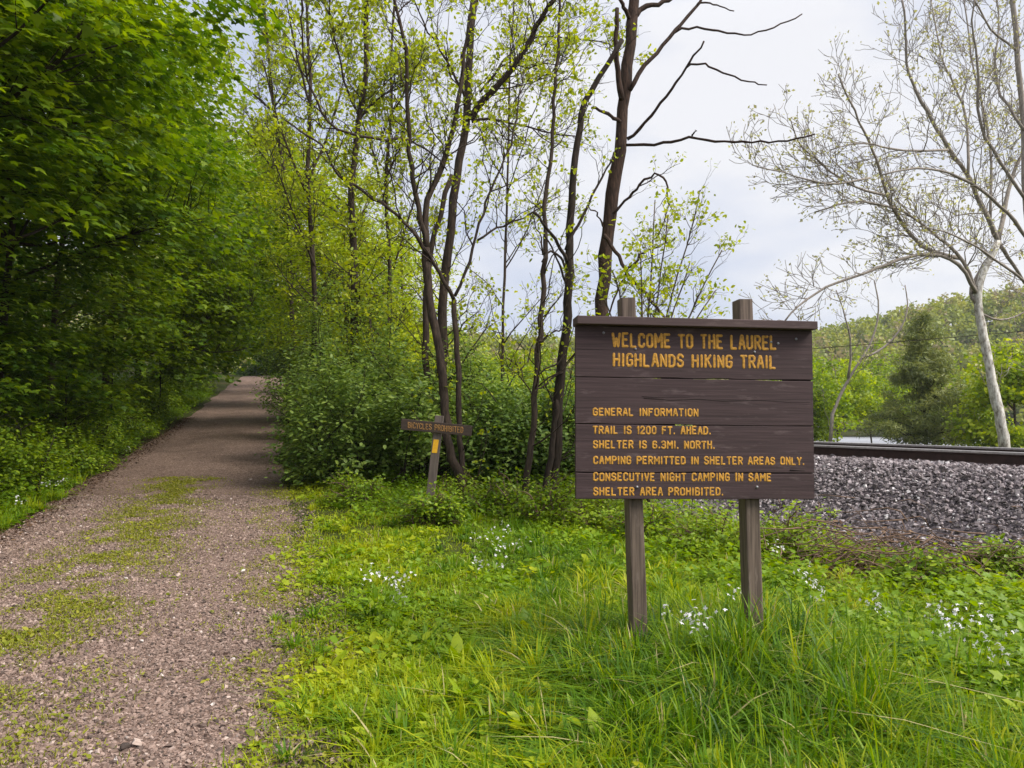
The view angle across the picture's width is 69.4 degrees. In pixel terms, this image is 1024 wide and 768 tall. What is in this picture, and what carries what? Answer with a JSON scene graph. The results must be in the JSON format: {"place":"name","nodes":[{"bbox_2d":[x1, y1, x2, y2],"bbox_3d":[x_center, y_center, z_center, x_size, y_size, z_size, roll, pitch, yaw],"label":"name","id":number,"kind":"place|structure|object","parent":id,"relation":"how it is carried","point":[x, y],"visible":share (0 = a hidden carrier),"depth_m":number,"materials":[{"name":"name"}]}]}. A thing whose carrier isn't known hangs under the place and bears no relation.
{"place":"outdoors","nodes":[
{"label":"outdoors","id":0,"kind":"place"},
{"bbox_2d":[0,376,302,767],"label":"path","id":1,"kind":"structure","parent":0,"point":[221,437],"depth_m":7.75,"materials":[{"name":"gravel"}]},
{"bbox_2d":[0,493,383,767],"bbox_3d":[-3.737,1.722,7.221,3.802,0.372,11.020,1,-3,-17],"label":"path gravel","id":2,"kind":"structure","parent":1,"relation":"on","point":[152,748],"depth_m":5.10,"materials":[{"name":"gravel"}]},
{"bbox_2d":[0,475,383,767],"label":"path weeds","id":3,"kind":"object","parent":1,"relation":"on","point":[251,732],"visible":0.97,"depth_m":5.76,"materials":[{"name":"green plant"}]},
{"bbox_2d":[0,312,1023,767],"bbox_3d":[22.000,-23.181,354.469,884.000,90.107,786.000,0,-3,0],"label":"ground","id":4,"kind":"structure","parent":0,"point":[222,384],"depth_m":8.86,"materials":[{"name":"green plant"}]},
{"bbox_2d":[0,371,36,464],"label":"bush","id":5,"kind":"object","parent":4,"relation":"on","point":[6,417],"visible":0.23,"depth_m":13.50,"materials":[{"name":"green plant"}]},
{"bbox_2d":[2,313,62,416],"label":"bush","id":6,"kind":"object","parent":4,"relation":"on","point":[35,378],"visible":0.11,"depth_m":19.81,"materials":[{"name":"green plant"}]},
{"bbox_2d":[0,28,71,372],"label":"woodland tree","id":7,"kind":"object","parent":4,"relation":"on","point":[3,257],"visible":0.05,"depth_m":15.89,"materials":[{"name":"green plant"}]},
{"bbox_2d":[0,408,85,502],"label":"bush","id":8,"kind":"object","parent":4,"relation":"on","point":[43,462],"visible":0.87,"depth_m":11.72,"materials":[{"name":"green plant"}]},
{"bbox_2d":[0,299,98,421],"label":"maple sapling","id":9,"kind":"object","parent":4,"relation":"on","point":[18,351],"visible":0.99,"depth_m":12.68,"materials":[{"name":"green plant"}]},
{"bbox_2d":[0,48,102,358],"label":"woodland tree","id":10,"kind":"object","parent":4,"relation":"on","point":[37,284],"visible":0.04,"depth_m":26.50,"materials":[{"name":"green plant"}]},
{"bbox_2d":[0,110,115,389],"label":"woodland tree","id":11,"kind":"object","parent":4,"relation":"on","point":[29,317],"visible":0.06,"depth_m":20.21,"materials":[{"name":"green plant"}]},
{"bbox_2d":[2,412,125,476],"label":"bush","id":12,"kind":"object","parent":4,"relation":"on","point":[76,447],"visible":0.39,"depth_m":14.11,"materials":[{"name":"green plant"}]},
{"bbox_2d":[0,200,133,359],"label":"woodland tree","id":13,"kind":"object","parent":4,"relation":"on","point":[75,320],"visible":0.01,"depth_m":36.13,"materials":[{"name":"green plant"}]},
{"bbox_2d":[5,377,140,453],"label":"bush","id":14,"kind":"object","parent":4,"relation":"on","point":[107,429],"visible":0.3,"depth_m":16.73,"materials":[{"name":"green plant"}]},
{"bbox_2d":[1,332,161,453],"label":"maple sapling","id":15,"kind":"object","parent":4,"relation":"on","point":[97,364],"visible":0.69,"depth_m":14.99,"materials":[{"name":"green plant"}]},
{"bbox_2d":[0,417,199,550],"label":"verge leaf litter","id":16,"kind":"object","parent":4,"relation":"on","point":[87,481],"visible":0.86,"depth_m":13.32,"materials":[{"name":"plant"}]},
{"bbox_2d":[0,366,220,518],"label":"woodland herbs","id":17,"kind":"object","parent":4,"relation":"on","point":[205,394],"visible":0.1,"depth_m":19.17,"materials":[{"name":"green plant"}]},
{"bbox_2d":[58,375,162,436],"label":"bush","id":18,"kind":"object","parent":4,"relation":"on","point":[132,422],"visible":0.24,"depth_m":20.13,"materials":[{"name":"green plant"}]},
{"bbox_2d":[56,300,177,432],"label":"maple sapling","id":19,"kind":"object","parent":4,"relation":"on","point":[143,344],"visible":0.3,"depth_m":19.59,"materials":[{"name":"green plant"}]},
{"bbox_2d":[0,0,266,424],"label":"maple tree","id":20,"kind":"object","parent":4,"relation":"on","point":[137,326],"visible":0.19,"depth_m":17.70,"materials":[{"name":"green plant"}]},
{"bbox_2d":[91,375,175,421],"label":"bush","id":21,"kind":"object","parent":4,"relation":"on","point":[156,404],"visible":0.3,"depth_m":24.38,"materials":[{"name":"green plant"}]},
{"bbox_2d":[0,0,267,402],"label":"maple tree","id":22,"kind":"object","parent":4,"relation":"on","point":[10,287],"visible":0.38,"depth_m":13.74,"materials":[{"name":"green plant"}]},
{"bbox_2d":[0,0,295,272],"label":"maple tree","id":23,"kind":"object","parent":4,"relation":"on","point":[98,36],"visible":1,"depth_m":8.89,"materials":[{"name":"green plant"}]},
{"bbox_2d":[117,361,197,405],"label":"bush","id":24,"kind":"object","parent":4,"relation":"on","point":[151,380],"visible":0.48,"depth_m":29.59,"materials":[{"name":"green plant"}]},
{"bbox_2d":[116,301,205,413],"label":"maple sapling","id":25,"kind":"object","parent":4,"relation":"on","point":[174,366],"visible":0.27,"depth_m":25.52,"materials":[{"name":"green plant"}]},
{"bbox_2d":[45,10,301,387],"bbox_3d":[-11.488,-5.272,23.900,9.222,13.456,8.445,0,-3,0],"label":"maple tree","id":26,"kind":"object","parent":4,"relation":"on","point":[225,318],"visible":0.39,"depth_m":23.52,"materials":[{"name":"green plant"}]},
{"bbox_2d":[65,74,294,389],"bbox_3d":[-14.560,-6.082,31.312,9.978,14.358,9.410,0,-3,0],"label":"broadleaf tree","id":27,"kind":"object","parent":4,"relation":"on","point":[221,367],"visible":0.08,"depth_m":31.52,"materials":[{"name":"green plant"}]},
{"bbox_2d":[144,353,218,392],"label":"bush","id":28,"kind":"object","parent":4,"relation":"on","point":[191,385],"visible":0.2,"depth_m":39.61,"materials":[{"name":"green plant"}]},
{"bbox_2d":[128,148,281,373],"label":"broadleaf tree","id":29,"kind":"object","parent":4,"relation":"on","point":[247,331],"depth_m":41.63,"materials":[{"name":"green plant"}]},
{"bbox_2d":[222,127,310,341],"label":"spring tree","id":30,"kind":"object","parent":4,"relation":"on","point":[254,158],"visible":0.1,"depth_m":38.21,"materials":[{"name":"green plant"}]},
{"bbox_2d":[208,0,332,379],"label":"young tree","id":31,"kind":"object","parent":4,"relation":"on","point":[259,127],"visible":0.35,"depth_m":30.37,"materials":[{"name":"green plant"}]},
{"bbox_2d":[252,308,308,375],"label":"broadleaf tree","id":32,"kind":"object","parent":4,"relation":"on","point":[261,361],"visible":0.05,"depth_m":89.63,"materials":[{"name":"green plant"}]},
{"bbox_2d":[232,95,339,362],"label":"spring tree","id":33,"kind":"object","parent":4,"relation":"on","point":[276,302],"visible":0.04,"depth_m":46.34,"materials":[{"name":"green plant"}]},
{"bbox_2d":[252,299,340,419],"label":"shrub","id":34,"kind":"object","parent":4,"relation":"on","point":[277,362],"visible":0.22,"depth_m":25.77,"materials":[{"name":"green plant"}]},
{"bbox_2d":[214,0,386,426],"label":"young tree","id":35,"kind":"object","parent":4,"relation":"on","point":[308,189],"visible":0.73,"depth_m":21.30,"materials":[{"name":"green plant"}]},
{"bbox_2d":[232,130,381,369],"bbox_3d":[-8.963,-5.619,32.332,6.644,13.804,6.234,0,-3,0],"label":"spring tree","id":36,"kind":"object","parent":4,"relation":"on","point":[266,344],"visible":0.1,"depth_m":31.95,"materials":[{"name":"green plant"}]},
{"bbox_2d":[249,289,370,441],"bbox_3d":[-5.402,-0.523,20.954,3.878,4.319,3.596,0,-3,0],"label":"shrub","id":37,"kind":"object","parent":4,"relation":"on","point":[326,345],"visible":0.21,"depth_m":20.50,"materials":[{"name":"green plant"}]},
{"bbox_2d":[247,273,407,461],"bbox_3d":[-3.934,-0.427,16.440,3.832,4.372,3.459,0,-3,0],"label":"shrub","id":38,"kind":"object","parent":4,"relation":"on","point":[302,368],"visible":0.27,"depth_m":16.12,"materials":[{"name":"green plant"}]},
{"bbox_2d":[255,340,409,486],"bbox_3d":[-3.002,0.549,13.337,2.760,2.649,3.148,0,-3,0],"label":"shrub","id":39,"kind":"object","parent":4,"relation":"on","point":[357,413],"visible":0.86,"depth_m":12.88,"materials":[{"name":"green plant"}]},
{"bbox_2d":[234,130,437,374],"bbox_3d":[-5.641,-3.447,24.336,6.341,10.305,5.789,-1,-3,15],"label":"spring tree","id":40,"kind":"object","parent":4,"relation":"on","point":[300,263],"visible":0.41,"depth_m":23.94,"materials":[{"name":"green plant"}]},
{"bbox_2d":[315,465,403,506],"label":"weed clump","id":41,"kind":"object","parent":4,"relation":"on","point":[333,497],"visible":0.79,"depth_m":10.98,"materials":[{"name":"green plant"}]},
{"bbox_2d":[357,563,382,623],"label":"wildflower","id":42,"kind":"object","parent":4,"relation":"on","point":[374,596],"visible":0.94,"depth_m":5.54,"materials":[{"name":"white plant"}]},
{"bbox_2d":[318,190,423,381],"bbox_3d":[-7.779,-4.376,40.203,7.028,14.306,7.154,0,-3,0],"label":"spring tree","id":43,"kind":"object","parent":4,"relation":"on","point":[376,221],"visible":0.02,"depth_m":39.94,"materials":[{"name":"green plant"}]},
{"bbox_2d":[283,0,474,443],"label":"young tree","id":44,"kind":"object","parent":4,"relation":"on","point":[361,95],"visible":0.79,"depth_m":17.25,"materials":[{"name":"green plant"}]},
{"bbox_2d":[312,0,468,373],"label":"young tree","id":45,"kind":"object","parent":4,"relation":"on","point":[403,132],"visible":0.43,"depth_m":19.30,"materials":[{"name":"green plant"}]},
{"bbox_2d":[308,262,473,471],"bbox_3d":[-2.374,-0.376,14.899,3.520,4.404,3.278,0,-3,0],"label":"shrub","id":46,"kind":"object","parent":4,"relation":"on","point":[400,355],"visible":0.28,"depth_m":14.70,"materials":[{"name":"green plant"}]},
{"bbox_2d":[318,205,465,383],"bbox_3d":[-4.547,-2.288,27.114,5.845,8.906,5.756,0,-3,0],"label":"spring tree","id":47,"kind":"object","parent":4,"relation":"on","point":[408,273],"visible":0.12,"depth_m":27.14,"materials":[{"name":"green plant"}]},
{"bbox_2d":[381,567,410,625],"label":"wildflower","id":48,"kind":"object","parent":4,"relation":"on","point":[388,598],"visible":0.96,"depth_m":5.46,"materials":[{"name":"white plant"}]},
{"bbox_2d":[380,704,418,731],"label":"dock plant","id":49,"kind":"object","parent":4,"relation":"on","point":[401,714],"visible":0.52,"depth_m":3.60,"materials":[{"name":"green plant"}]},
{"bbox_2d":[232,0,586,500],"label":"young tree","id":50,"kind":"object","parent":4,"relation":"on","point":[457,467],"visible":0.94,"depth_m":11.11,"materials":[{"name":"green plant"}]},
{"bbox_2d":[337,351,482,487],"bbox_3d":[-1.547,0.632,13.068,2.390,2.493,2.624,2,-3,-39],"label":"shrub","id":51,"kind":"object","parent":4,"relation":"on","point":[419,443],"visible":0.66,"depth_m":12.60,"materials":[{"name":"green plant"}]},
{"bbox_2d":[389,481,479,527],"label":"weed clump","id":52,"kind":"object","parent":4,"relation":"on","point":[443,508],"visible":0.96,"depth_m":9.31,"materials":[{"name":"green plant"}]},
{"bbox_2d":[401,415,471,498],"bbox_3d":[-1.015,0.991,9.993,0.964,1.138,0.134,0,-3,0],"label":"direction sign","id":53,"kind":"object","parent":4,"relation":"on","point":[437,427],"visible":1,"depth_m":9.95,"materials":[{"name":"brown wood"}]},
{"bbox_2d":[406,465,497,510],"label":"weed clump","id":54,"kind":"object","parent":4,"relation":"on","point":[451,488],"visible":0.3,"depth_m":10.43,"materials":[{"name":"green plant"}]},
{"bbox_2d":[439,631,478,661],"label":"dock plant","id":55,"kind":"object","parent":4,"relation":"on","point":[456,639],"visible":0.6,"depth_m":4.58,"materials":[{"name":"green plant"}]},
{"bbox_2d":[414,309,516,477],"bbox_3d":[-0.894,0.248,14.418,2.512,3.350,3.102,2,-3,-34],"label":"shrub","id":56,"kind":"object","parent":4,"relation":"on","point":[465,368],"visible":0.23,"depth_m":14.09,"materials":[{"name":"green plant"}]},
{"bbox_2d":[447,353,521,420],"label":"riverside tree","id":57,"kind":"object","parent":4,"relation":"on","point":[497,369],"visible":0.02,"depth_m":37.24,"materials":[{"name":"green plant"}]},
{"bbox_2d":[456,461,532,518],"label":"weed clump","id":58,"kind":"object","parent":4,"relation":"on","point":[501,493],"visible":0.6,"depth_m":10.04,"materials":[{"name":"green plant"}]},
{"bbox_2d":[438,357,571,490],"bbox_3d":[-0.142,0.732,12.765,2.364,2.448,2.469,0,-3,0],"label":"shrub","id":59,"kind":"object","parent":4,"relation":"on","point":[487,405],"visible":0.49,"depth_m":12.42,"materials":[{"name":"green plant"}]},
{"bbox_2d":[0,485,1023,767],"bbox_3d":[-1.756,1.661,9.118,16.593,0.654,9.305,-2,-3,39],"label":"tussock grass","id":60,"kind":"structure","parent":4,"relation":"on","point":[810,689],"depth_m":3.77,"materials":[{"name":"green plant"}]},
{"bbox_2d":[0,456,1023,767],"bbox_3d":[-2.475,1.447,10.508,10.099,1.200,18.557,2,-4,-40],"label":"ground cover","id":61,"kind":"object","parent":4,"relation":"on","point":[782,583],"visible":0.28,"depth_m":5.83,"materials":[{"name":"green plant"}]},
{"bbox_2d":[458,371,574,493],"bbox_3d":[0.447,0.883,12.640,2.167,2.246,2.421,-2,-3,32],"label":"shrub","id":62,"kind":"object","parent":4,"relation":"on","point":[545,433],"visible":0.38,"depth_m":12.26,"materials":[{"name":"green plant"}]},
{"bbox_2d":[10,247,1023,429],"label":"woodland","id":63,"kind":"object","parent":4,"relation":"on","point":[957,313],"visible":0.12,"depth_m":239.84,"materials":[{"name":"green plant"}]},
{"bbox_2d":[379,0,655,483],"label":"young tree","id":64,"kind":"object","parent":4,"relation":"on","point":[447,256],"visible":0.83,"depth_m":13.81,"materials":[{"name":"green plant"}]},
{"bbox_2d":[467,365,573,476],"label":"shrub","id":65,"kind":"object","parent":4,"relation":"on","point":[527,383],"visible":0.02,"depth_m":15.67,"materials":[{"name":"green plant"}]},
{"bbox_2d":[493,349,549,407],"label":"riverside tree","id":66,"kind":"object","parent":4,"relation":"on","point":[524,369],"visible":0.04,"depth_m":44.24,"materials":[{"name":"green plant"}]},
{"bbox_2d":[436,0,613,394],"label":"young tree","id":67,"kind":"object","parent":4,"relation":"on","point":[501,341],"visible":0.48,"depth_m":16.22,"materials":[{"name":"green plant"}]},
{"bbox_2d":[491,464,599,526],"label":"weed clump","id":68,"kind":"object","parent":4,"relation":"on","point":[550,497],"visible":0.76,"depth_m":9.64,"materials":[{"name":"green plant"}]},
{"bbox_2d":[517,347,574,406],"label":"riverside tree","id":69,"kind":"object","parent":4,"relation":"on","point":[545,359],"visible":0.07,"depth_m":47.80,"materials":[{"name":"green plant"}]},
{"bbox_2d":[487,0,610,511],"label":"sapling","id":70,"kind":"object","parent":4,"relation":"on","point":[536,370],"visible":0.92,"depth_m":10.69,"materials":[{"name":"green plant"}]},
{"bbox_2d":[532,336,574,495],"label":"shrub","id":71,"kind":"object","parent":4,"relation":"on","point":[571,433],"visible":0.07,"depth_m":12.43,"materials":[{"name":"green plant"}]},
{"bbox_2d":[523,14,650,505],"bbox_3d":[1.104,-1.833,11.065,1.897,7.734,1.628,0,-3,0],"label":"broken tree","id":72,"kind":"object","parent":4,"relation":"on","point":[555,457],"visible":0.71,"depth_m":10.89,"materials":[{"name":"brown plant"}]},
{"bbox_2d":[539,484,666,535],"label":"weed clump","id":73,"kind":"object","parent":4,"relation":"on","point":[590,513],"visible":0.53,"depth_m":9.17,"materials":[{"name":"green plant"}]},
{"bbox_2d":[587,707,630,754],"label":"dock plant","id":74,"kind":"object","parent":4,"relation":"on","point":[591,714],"visible":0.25,"depth_m":3.34,"materials":[{"name":"green plant"}]},
{"bbox_2d":[598,499,705,542],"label":"weed clump","id":75,"kind":"object","parent":4,"relation":"on","point":[662,520],"visible":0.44,"depth_m":8.69,"materials":[{"name":"green plant"}]},
{"bbox_2d":[563,158,754,518],"bbox_3d":[1.935,-0.554,9.703,2.687,5.181,1.355,2,-3,-34],"label":"sapling","id":76,"kind":"object","parent":4,"relation":"on","point":[662,280],"visible":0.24,"depth_m":9.81,"materials":[{"name":"green plant"}]},
{"bbox_2d":[301,505,1016,767],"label":"broadleaf weeds","id":77,"kind":"object","parent":4,"relation":"on","point":[374,637],"visible":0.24,"depth_m":4.43,"materials":[{"name":"green plant"}]},
{"bbox_2d":[573,297,817,638],"bbox_3d":[1.121,0.754,4.545,1.510,2.594,0.223,1,-4,-5],"label":"trail sign","id":78,"kind":"object","parent":4,"relation":"on","point":[746,439],"visible":1,"depth_m":4.53,"materials":[{"name":"brown wood"}]},
{"bbox_2d":[589,0,814,507],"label":"dead tree","id":79,"kind":"object","parent":4,"relation":"on","point":[625,84],"visible":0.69,"depth_m":11.68,"materials":[{"name":"brown plant"}]},
{"bbox_2d":[685,599,726,657],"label":"wildflower","id":80,"kind":"object","parent":4,"relation":"on","point":[699,614],"visible":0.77,"depth_m":4.18,"materials":[{"name":"white plant"}]},
{"bbox_2d":[647,501,777,557],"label":"weed clump","id":81,"kind":"object","parent":4,"relation":"on","point":[702,527],"visible":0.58,"depth_m":7.87,"materials":[{"name":"green plant"}]},
{"bbox_2d":[446,454,1023,578],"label":"ballast bed","id":82,"kind":"object","parent":4,"relation":"on","point":[928,513],"visible":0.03,"depth_m":8.60,"materials":[{"name":"grey gravel"}]},
{"bbox_2d":[462,435,1023,466],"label":"railway track","id":83,"kind":"structure","parent":82,"relation":"on","point":[996,455],"depth_m":10.47,"materials":[{"name":"metal"}]},
{"bbox_2d":[729,497,854,562],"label":"weed clump","id":84,"kind":"object","parent":4,"relation":"on","point":[796,538],"visible":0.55,"depth_m":7.76,"materials":[{"name":"green plant"}]},
{"bbox_2d":[772,354,863,441],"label":"riverside tree","id":85,"kind":"object","parent":4,"relation":"on","point":[821,420],"visible":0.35,"depth_m":49.10,"materials":[{"name":"green plant"}]},
{"bbox_2d":[612,500,1023,595],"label":"leaf litter","id":86,"kind":"object","parent":4,"relation":"on","point":[852,572],"visible":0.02,"depth_m":7.09,"materials":[{"name":"plant"}]},
{"bbox_2d":[813,355,886,441],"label":"riverside tree","id":87,"kind":"object","parent":4,"relation":"on","point":[867,399],"visible":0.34,"depth_m":57.02,"materials":[{"name":"green plant"}]},
{"bbox_2d":[821,264,913,441],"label":"sycamore tree","id":88,"kind":"object","parent":4,"relation":"on","point":[849,375],"visible":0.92,"depth_m":40.03,"materials":[{"name":"grey plant"}]},
{"bbox_2d":[726,0,1023,447],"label":"sycamore tree","id":89,"kind":"object","parent":4,"relation":"on","point":[976,284],"visible":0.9,"depth_m":26.49,"materials":[{"name":"grey plant"}]},
{"bbox_2d":[832,340,920,442],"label":"riverside tree","id":90,"kind":"object","parent":4,"relation":"on","point":[881,379],"visible":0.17,"depth_m":63.20,"materials":[{"name":"green plant"}]},
{"bbox_2d":[739,494,1023,578],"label":"brush pile","id":91,"kind":"object","parent":4,"relation":"on","point":[881,540],"visible":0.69,"depth_m":6.92,"materials":[{"name":"plant"}]},
{"bbox_2d":[854,305,984,446],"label":"pine tree","id":92,"kind":"object","parent":4,"relation":"on","point":[929,428],"visible":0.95,"depth_m":39.58,"materials":[{"name":"green plant"}]},
{"bbox_2d":[860,540,996,595],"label":"weed clump","id":93,"kind":"object","parent":4,"relation":"on","point":[937,567],"visible":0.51,"depth_m":6.27,"materials":[{"name":"green plant"}]},
{"bbox_2d":[881,0,1023,370],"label":"sycamore tree","id":94,"kind":"object","parent":4,"relation":"on","point":[1015,46],"visible":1,"depth_m":20.96,"materials":[{"name":"grey plant"}]},
{"bbox_2d":[920,358,1017,446],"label":"riverside tree","id":95,"kind":"object","parent":4,"relation":"on","point":[986,410],"visible":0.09,"depth_m":57.48,"materials":[{"name":"green plant"}]},
{"bbox_2d":[963,602,993,651],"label":"wildflower","id":96,"kind":"object","parent":4,"relation":"on","point":[983,629],"visible":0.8,"depth_m":4.41,"materials":[{"name":"white plant"}]},
{"bbox_2d":[941,337,1023,447],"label":"riverside tree","id":97,"kind":"object","parent":4,"relation":"on","point":[1011,388],"visible":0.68,"depth_m":35.68,"materials":[{"name":"green plant"}]},
{"bbox_2d":[947,533,1023,578],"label":"weed clump","id":98,"kind":"object","parent":4,"relation":"on","point":[1005,568],"visible":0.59,"depth_m":6.93,"materials":[{"name":"green plant"}]},
{"bbox_2d":[952,684,1019,717],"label":"dock plant","id":99,"kind":"object","parent":4,"relation":"on","point":[996,691],"visible":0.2,"depth_m":3.61,"materials":[{"name":"green plant"}]},
{"bbox_2d":[4,0,1023,340],"label":"sky","id":100,"kind":"structure","parent":0,"point":[705,100],"materials":[{"name":"white"}]},
{"bbox_2d":[821,437,959,445],"bbox_3d":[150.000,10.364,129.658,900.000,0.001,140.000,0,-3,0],"label":"river","id":101,"kind":"structure","parent":0,"point":[861,439],"depth_m":145.35,"materials":[{"name":"liquid"}]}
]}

